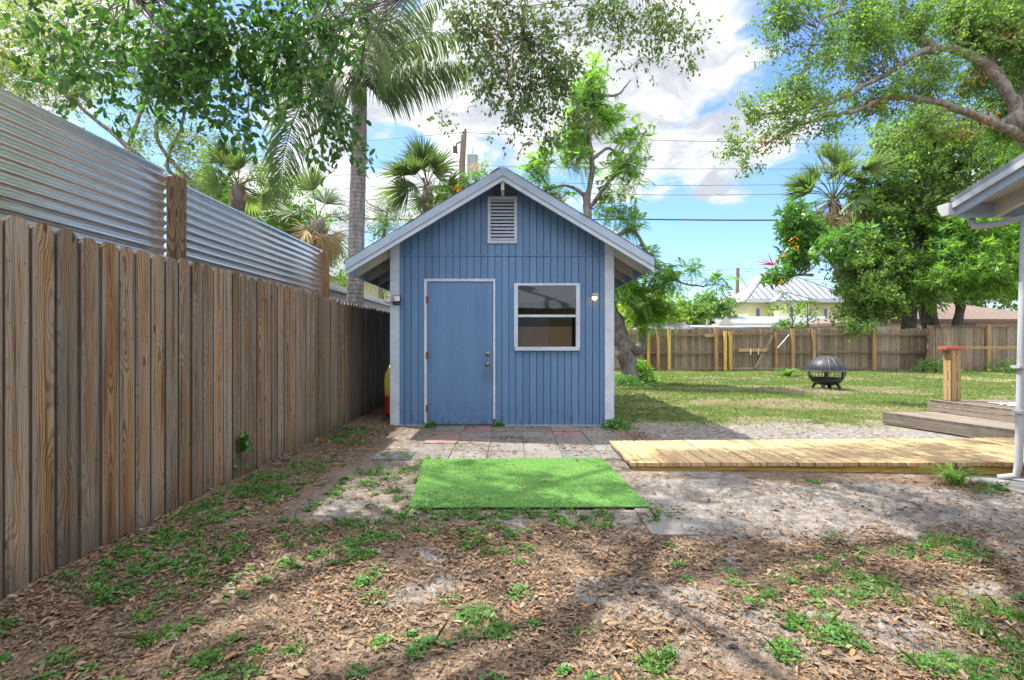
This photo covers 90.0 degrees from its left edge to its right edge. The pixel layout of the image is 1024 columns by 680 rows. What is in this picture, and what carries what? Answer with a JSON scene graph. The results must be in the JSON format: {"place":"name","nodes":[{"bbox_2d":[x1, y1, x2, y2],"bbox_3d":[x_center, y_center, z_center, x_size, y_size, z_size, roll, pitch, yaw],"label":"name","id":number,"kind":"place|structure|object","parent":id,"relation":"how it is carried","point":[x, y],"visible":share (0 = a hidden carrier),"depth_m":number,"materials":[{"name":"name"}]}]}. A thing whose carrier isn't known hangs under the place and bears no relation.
{"place":"outdoors","nodes":[
{"label":"outdoors","id":0,"kind":"place"},
{"bbox_2d":[0,0,1017,316],"label":"sky","id":1,"kind":"structure","parent":0,"point":[698,109],"materials":[{"name":"blue"}]},
{"bbox_2d":[0,364,1023,679],"bbox_3d":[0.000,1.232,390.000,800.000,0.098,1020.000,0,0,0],"label":"ground","id":2,"kind":"structure","parent":0,"point":[408,442],"depth_m":2.97,"materials":[{"name":"soil"}]},
{"bbox_2d":[0,0,278,195],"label":"sunlit tree","id":3,"kind":"object","parent":2,"relation":"on","point":[12,68],"visible":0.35,"depth_m":12.83,"materials":[{"name":"green plant"}]},
{"bbox_2d":[0,87,328,297],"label":"corrugated metal screen","id":4,"kind":"object","parent":2,"relation":"on","point":[57,172],"visible":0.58,"depth_m":3.43,"materials":[{"name":"metal"}]},
{"bbox_2d":[0,215,389,600],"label":"picket fence","id":5,"kind":"object","parent":2,"relation":"on","point":[140,389],"visible":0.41,"depth_m":3.36,"materials":[{"name":"brown wood"}]},
{"bbox_2d":[233,430,253,468],"bbox_3d":[-2.376,0.982,4.535,0.169,0.388,0.177,0,0,-28],"label":"fence vine","id":6,"kind":"object","parent":5,"relation":"attached to","point":[243,445],"visible":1,"depth_m":4.53,"materials":[{"name":"green plant"}]},
{"bbox_2d":[0,0,406,197],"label":"live oak","id":7,"kind":"object","parent":2,"relation":"on","point":[175,56],"visible":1,"depth_m":4.34,"materials":[{"name":"green plant"}]},
{"bbox_2d":[188,133,288,217],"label":"fan palm","id":8,"kind":"object","parent":2,"relation":"on","point":[240,199],"visible":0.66,"depth_m":12.21,"materials":[{"name":"green palm leaf"},{"name":"dry palm frond"},{"name":"palm bark"}]},
{"bbox_2d":[164,155,347,287],"bbox_3d":[-7.325,-1.708,14.910,5.780,7.436,2.950,0,0,0],"label":"leafy bush tree","id":9,"kind":"object","parent":2,"relation":"on","point":[227,201],"visible":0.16,"depth_m":14.91,"materials":[{"name":"green plant"}]},
{"bbox_2d":[164,254,389,311],"bbox_3d":[-6.090,-0.045,14.450,4.020,2.550,13.300,0,0,0],"label":"white trailer","id":10,"kind":"object","parent":2,"relation":"on","point":[336,291],"visible":0.02,"depth_m":14.33,"materials":[{"name":"metal"}]},
{"bbox_2d":[262,163,375,269],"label":"fan palm","id":11,"kind":"object","parent":2,"relation":"on","point":[316,236],"visible":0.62,"depth_m":13.81,"materials":[{"name":"green plant"}]},
{"bbox_2d":[241,0,474,305],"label":"feather palm","id":12,"kind":"object","parent":2,"relation":"on","point":[391,82],"visible":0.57,"depth_m":10.83,"materials":[{"name":"green plant"}]},
{"bbox_2d":[329,261,389,301],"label":"tan shack","id":13,"kind":"structure","parent":2,"relation":"on","point":[371,292],"depth_m":24.00,"materials":[{"name":"paint"}]},
{"bbox_2d":[304,190,416,299],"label":"wispy tree","id":14,"kind":"object","parent":2,"relation":"on","point":[382,231],"visible":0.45,"depth_m":17.96,"materials":[{"name":"green leaf"},{"name":"bark"}]},
{"bbox_2d":[384,365,389,414],"bbox_3d":[-1.900,0.761,8.180,0.275,0.818,0.275,0,0,-34],"label":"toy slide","id":15,"kind":"object","parent":2,"relation":"on","point":[387,390],"visible":0.37,"depth_m":8.15,"materials":[{"name":"yellow plastic"}]},
{"bbox_2d":[369,130,469,217],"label":"fan palm","id":16,"kind":"object","parent":2,"relation":"on","point":[426,158],"visible":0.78,"depth_m":15.56,"materials":[{"name":"green palm leaf"},{"name":"palm bark"}]},
{"bbox_2d":[409,499,436,512],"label":"grass tuft","id":17,"kind":"object","parent":2,"relation":"on","point":[425,508],"visible":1,"depth_m":3.68,"materials":[{"name":"green plant"}]},
{"bbox_2d":[419,419,439,428],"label":"doorstep weed","id":18,"kind":"object","parent":2,"relation":"on","point":[431,423],"visible":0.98,"depth_m":7.28,"materials":[{"name":"green plant"}]},
{"bbox_2d":[423,159,496,208],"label":"tree","id":19,"kind":"object","parent":2,"relation":"on","point":[460,187],"visible":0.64,"depth_m":15.36,"materials":[{"name":"green plant"}]},
{"bbox_2d":[453,128,477,186],"bbox_3d":[-2.248,-4.578,25.000,1.220,11.618,0.560,0,0,0],"label":"utility pole","id":20,"kind":"object","parent":2,"relation":"on","point":[472,157],"visible":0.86,"depth_m":24.86,"materials":[{"name":"brown wood"}]},
{"bbox_2d":[164,191,852,218],"bbox_3d":[3.126,-7.124,24.999,81.252,4.096,0.034,0,0,0],"label":"power line","id":21,"kind":"object","parent":20,"relation":"attached to","point":[647,194],"visible":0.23,"depth_m":24.99,"materials":[{"name":"black rubber"}]},
{"bbox_2d":[141,132,881,154],"bbox_3d":[3.125,-9.521,24.999,81.251,1.487,0.030,0,0,0],"label":"power line","id":22,"kind":"object","parent":20,"relation":"attached to","point":[531,135],"visible":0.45,"depth_m":24.99,"materials":[{"name":"black rubber"}]},
{"bbox_2d":[164,218,861,228],"bbox_3d":[3.000,-5.401,23.998,78.002,0.721,0.066,0,0,0],"label":"power line","id":23,"kind":"object","parent":20,"relation":"attached to","point":[679,219],"visible":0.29,"depth_m":23.98,"materials":[{"name":"black rubber"}]},
{"bbox_2d":[242,165,860,181],"bbox_3d":[3.126,-8.581,24.999,81.252,2.741,0.030,0,0,0],"label":"power line","id":24,"kind":"object","parent":20,"relation":"attached to","point":[567,167],"visible":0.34,"depth_m":24.99,"materials":[{"name":"black rubber"}]},
{"bbox_2d":[164,178,980,199],"bbox_3d":[3.126,-8.107,24.999,81.252,3.064,0.030,0,0,0],"label":"power line","id":25,"kind":"object","parent":20,"relation":"attached to","point":[617,184],"visible":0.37,"depth_m":24.99,"materials":[{"name":"black rubber"}]},
{"bbox_2d":[491,420,504,426],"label":"doorstep weed","id":26,"kind":"object","parent":2,"relation":"on","point":[498,424],"visible":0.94,"depth_m":7.30,"materials":[{"name":"green plant"}]},
{"bbox_2d":[343,166,655,425],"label":"blue shed","id":27,"kind":"structure","parent":2,"relation":"on","point":[473,277],"depth_m":7.45,"materials":[{"name":"paint"}]},
{"bbox_2d":[426,282,492,423],"bbox_3d":[-0.764,0.175,7.424,0.967,2.065,0.112,0,0,0],"label":"door","id":28,"kind":"structure","parent":27,"relation":"in","point":[459,354],"depth_m":7.44,"materials":[{"name":"blue paint"}]},
{"bbox_2d":[514,283,579,350],"bbox_3d":[0.507,-0.349,7.457,0.959,0.978,0.105,0,0,0],"label":"window frame","id":29,"kind":"structure","parent":27,"relation":"in","point":[577,285],"depth_m":7.42,"materials":[{"name":"white paint"}]},
{"bbox_3d":[0.600,0.843,7.780,1.400,0.715,0.540,0,0,0],"label":"workbench","id":30,"kind":"object","parent":27,"relation":"on","visible":0},
{"bbox_2d":[518,327,571,346],"bbox_3d":[0.470,0.132,7.720,0.820,0.696,0.400,0,0,0],"label":"cardboard box","id":31,"kind":"object","parent":30,"relation":"on","point":[544,336],"visible":0.5,"depth_m":7.52,"materials":[{"name":"brown cardboard"}]},
{"bbox_2d":[0,411,1023,679],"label":"weeds","id":32,"kind":"object","parent":2,"relation":"on","point":[502,627],"visible":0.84,"depth_m":2.55,"materials":[{"name":"green plant"}]},
{"bbox_2d":[0,370,1023,679],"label":"fallen leaves","id":33,"kind":"object","parent":2,"relation":"on","point":[156,662],"visible":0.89,"depth_m":2.48,"materials":[{"name":"brown plant"}]},
{"bbox_2d":[0,425,1023,679],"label":"leaf crumbs","id":34,"kind":"object","parent":2,"relation":"on","point":[526,591],"visible":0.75,"depth_m":2.46,"materials":[{"name":"brown plant"}]},
{"bbox_2d":[2,436,1023,679],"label":"dry straw","id":35,"kind":"object","parent":2,"relation":"on","point":[558,578],"visible":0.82,"depth_m":2.51,"materials":[{"name":"brown plant"}]},
{"bbox_2d":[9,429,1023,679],"bbox_3d":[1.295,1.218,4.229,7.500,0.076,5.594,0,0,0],"label":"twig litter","id":36,"kind":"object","parent":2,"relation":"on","point":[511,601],"visible":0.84,"depth_m":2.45,"materials":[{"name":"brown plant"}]},
{"bbox_2d":[417,0,723,168],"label":"live oak","id":37,"kind":"object","parent":2,"relation":"on","point":[552,81],"visible":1,"depth_m":6.18,"materials":[{"name":"green plant"}]},
{"bbox_2d":[596,417,637,430],"bbox_3d":[1.459,1.172,7.205,0.534,0.199,0.585,0,0,37],"label":"corner weed","id":38,"kind":"object","parent":2,"relation":"on","point":[618,423],"visible":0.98,"depth_m":7.16,"materials":[{"name":"green plant"}]},
{"bbox_2d":[512,48,744,384],"bbox_3d":[3.164,-3.235,14.325,6.412,9.736,1.859,0,0,5],"label":"feathery tree","id":39,"kind":"object","parent":2,"relation":"on","point":[642,316],"visible":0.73,"depth_m":14.23,"materials":[{"name":"green plant"}]},
{"bbox_2d":[614,374,656,386],"bbox_3d":[3.056,1.081,13.985,1.594,0.408,1.680,0,0,-17],"label":"weed clump","id":40,"kind":"object","parent":2,"relation":"on","point":[628,380],"visible":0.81,"depth_m":13.82,"materials":[{"name":"green plant"}]},
{"bbox_2d":[634,356,665,382],"bbox_3d":[3.638,0.893,15.213,1.828,0.921,1.806,0,0,0],"label":"leafy bush","id":41,"kind":"object","parent":2,"relation":"on","point":[643,373],"visible":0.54,"depth_m":14.98,"materials":[{"name":"green plant"}]},
{"bbox_2d":[617,279,690,329],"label":"tree","id":42,"kind":"object","parent":2,"relation":"on","point":[624,314],"visible":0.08,"depth_m":29.49,"materials":[{"name":"green plant"}]},
{"bbox_2d":[633,319,749,329],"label":"outbuilding","id":43,"kind":"structure","parent":2,"relation":"on","point":[707,326],"depth_m":29.70,"materials":[{"name":"beige paint"}]},
{"bbox_2d":[669,287,716,324],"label":"tree","id":44,"kind":"object","parent":2,"relation":"on","point":[691,309],"visible":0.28,"depth_m":37.49,"materials":[{"name":"green plant"}]},
{"bbox_2d":[693,287,741,323],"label":"tree","id":45,"kind":"object","parent":2,"relation":"on","point":[722,308],"visible":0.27,"depth_m":41.40,"materials":[{"name":"green plant"}]},
{"bbox_2d":[735,268,749,293],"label":"utility pole","id":46,"kind":"object","parent":2,"relation":"on","point":[737,275],"visible":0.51,"depth_m":49.90,"materials":[{"name":"brown wood"}]},
{"bbox_2d":[655,268,832,272],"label":"power line","id":47,"kind":"object","parent":46,"relation":"attached to","point":[749,268],"visible":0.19,"depth_m":49.98,"materials":[{"name":"black rubber"}]},
{"bbox_2d":[614,327,926,370],"bbox_3d":[9.028,0.355,20.942,16.055,1.850,0.228,0,0,0],"label":"rail fence","id":48,"kind":"object","parent":2,"relation":"on","point":[706,349],"visible":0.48,"depth_m":21.03,"materials":[{"name":"brown wood"}]},
{"bbox_2d":[711,316,831,329],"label":"garage building","id":49,"kind":"structure","parent":2,"relation":"on","point":[758,322],"depth_m":39.59,"materials":[{"name":"beige paint"}]},
{"bbox_2d":[716,269,846,316],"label":"yellow house","id":50,"kind":"structure","parent":2,"relation":"on","point":[754,296],"depth_m":45.55,"materials":[{"name":"paint"}]},
{"bbox_2d":[755,308,759,315],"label":"window","id":51,"kind":"structure","parent":50,"relation":"in","point":[757,310],"depth_m":45.29,"materials":[{"name":"grey glass"}]},
{"bbox_2d":[823,308,827,315],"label":"window","id":52,"kind":"structure","parent":50,"relation":"in","point":[825,310],"depth_m":45.29,"materials":[{"name":"grey glass"}]},
{"bbox_2d":[779,368,800,375],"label":"crinum lily","id":53,"kind":"object","parent":2,"relation":"on","point":[787,372],"visible":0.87,"depth_m":17.56,"materials":[{"name":"green plant"}]},
{"bbox_2d":[766,290,820,329],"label":"sapling","id":54,"kind":"object","parent":2,"relation":"on","point":[786,323],"visible":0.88,"depth_m":24.02,"materials":[{"name":"green plant"}]},
{"bbox_2d":[609,437,1023,473],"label":"plank ramp","id":55,"kind":"structure","parent":2,"relation":"on","point":[910,455],"depth_m":5.12,"materials":[{"name":"brown wood"}]},
{"bbox_2d":[758,195,883,320],"bbox_3d":[13.113,-2.947,22.229,4.667,7.473,4.190,0,0,22],"label":"umbrella tree","id":56,"kind":"object","parent":2,"relation":"on","point":[800,228],"visible":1,"depth_m":22.36,"materials":[{"name":"green plant"}]},
{"bbox_2d":[806,356,846,389],"bbox_3d":[8.040,0.811,13.100,0.900,0.864,0.900,0,0,0],"label":"fire pit","id":57,"kind":"object","parent":2,"relation":"on","point":[826,365],"visible":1,"depth_m":12.85,"materials":[{"name":"black metal"}]},
{"bbox_2d":[768,131,901,328],"bbox_3d":[15.414,-4.292,24.777,5.463,11.122,5.900,0,0,0],"label":"fan palm","id":58,"kind":"object","parent":2,"relation":"on","point":[803,185],"visible":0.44,"depth_m":23.98,"materials":[{"name":"green plant"}]},
{"bbox_2d":[709,0,1023,178],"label":"spreading oak","id":59,"kind":"object","parent":2,"relation":"on","point":[992,30],"visible":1,"depth_m":11.91,"materials":[{"name":"green plant"}]},
{"bbox_2d":[824,228,933,341],"bbox_3d":[15.439,-2.234,22.258,5.074,5.964,3.556,0,0,-17],"label":"round tree","id":60,"kind":"object","parent":2,"relation":"on","point":[868,301],"visible":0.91,"depth_m":21.66,"materials":[{"name":"green plant"}]},
{"bbox_2d":[817,93,1020,328],"bbox_3d":[20.491,-5.387,24.056,12.946,12.588,6.124,0,0,-14],"label":"broad tree","id":61,"kind":"object","parent":2,"relation":"on","point":[936,161],"visible":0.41,"depth_m":22.88,"materials":[{"name":"green plant"}]},
{"bbox_2d":[882,172,962,328],"bbox_3d":[18.220,-3.188,22.953,3.494,8.842,2.971,0,0,42],"label":"tree","id":62,"kind":"object","parent":2,"relation":"on","point":[905,323],"visible":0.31,"depth_m":22.92,"materials":[{"name":"green plant"}]},
{"bbox_2d":[895,279,918,325],"bbox_3d":[17.581,-1.804,22.866,0.932,2.293,1.490,0,0,35],"label":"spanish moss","id":63,"kind":"object","parent":62,"relation":"hanging from","point":[910,305],"visible":0.12,"depth_m":22.51,"materials":[{"name":"grey plant"}]},
{"bbox_2d":[892,356,975,373],"bbox_3d":[16.210,0.940,19.861,2.394,0.761,2.700,0,0,-26],"label":"bush","id":64,"kind":"object","parent":2,"relation":"on","point":[937,366],"visible":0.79,"depth_m":19.72,"materials":[{"name":"green plant"}]},
{"bbox_2d":[883,347,1016,437],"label":"wooden deck","id":65,"kind":"structure","parent":2,"relation":"on","point":[951,412],"depth_m":7.15,"materials":[{"name":"brown wood"}]},
{"bbox_2d":[903,211,1019,339],"bbox_3d":[20.112,-2.908,21.276,7.414,7.328,4.158,0,0,0],"label":"bright tree","id":66,"kind":"object","parent":2,"relation":"on","point":[985,267],"visible":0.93,"depth_m":20.69,"materials":[{"name":"green plant"}]},
{"bbox_2d":[920,461,1003,484],"bbox_3d":[3.779,1.154,4.389,0.613,0.152,0.638,0,0,0],"label":"tall grass tuft","id":67,"kind":"object","parent":2,"relation":"on","point":[956,477],"visible":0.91,"depth_m":4.35,"materials":[{"name":"green plant"}]},
{"bbox_2d":[927,325,1016,371],"bbox_3d":[19.508,0.331,20.300,6.086,1.898,0.247,0,0,1],"label":"board fence","id":68,"kind":"object","parent":2,"relation":"on","point":[979,336],"visible":0.66,"depth_m":20.32,"materials":[{"name":"brown wood"}]},
{"bbox_2d":[948,0,1023,166],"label":"bright tree","id":69,"kind":"object","parent":2,"relation":"on","point":[1005,160],"visible":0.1,"depth_m":16.38,"materials":[{"name":"green plant"}]},
{"bbox_2d":[966,358,1016,373],"bbox_3d":[19.262,0.978,19.578,2.860,0.708,3.041,0,0,-17],"label":"bush","id":70,"kind":"object","parent":2,"relation":"on","point":[1009,363],"visible":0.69,"depth_m":19.69,"materials":[{"name":"green plant"}]},
{"bbox_2d":[962,477,1023,494],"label":"splash block","id":71,"kind":"object","parent":2,"relation":"on","point":[1018,484],"depth_m":4.30,"materials":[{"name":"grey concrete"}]},
{"bbox_2d":[371,426,713,536],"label":"patio","id":72,"kind":"structure","parent":0,"point":[674,527],"depth_m":5.79,"materials":[{"name":"concrete"}]},
{"bbox_2d":[409,457,649,507],"bbox_3d":[0.055,1.208,4.514,1.928,0.017,1.587,0,0,0],"label":"turf mat","id":73,"kind":"object","parent":72,"relation":"on","point":[575,479],"visible":0.98,"depth_m":4.31,"materials":[{"name":"green plastic"}]},
{"bbox_2d":[614,369,1015,431],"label":"lawn grass","id":74,"kind":"structure","parent":0,"point":[895,378],"depth_m":11.56,"materials":[{"name":"green plant"}]},
{"bbox_2d":[794,302,1017,363],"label":"brown roof house","id":75,"kind":"structure","parent":0,"point":[975,315],"depth_m":27.60,"materials":[{"name":"beige paint"}]},
{"bbox_2d":[881,256,1017,311],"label":"house","id":76,"kind":"structure","parent":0,"point":[1014,306],"depth_m":39.84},
{"bbox_2d":[937,153,1023,479],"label":"house","id":77,"kind":"structure","parent":0,"point":[998,193],"depth_m":4.34,"materials":[{"name":"grey"}]},
{"bbox_2d":[985,402,1015,405],"bbox_3d":[8.075,0.877,6.450,2.650,0.007,2.100,0,0,0],"label":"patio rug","id":78,"kind":"object","parent":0,"point":[1008,403],"visible":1,"depth_m":7.16,"materials":[{"name":"white fabric"}]}
]}

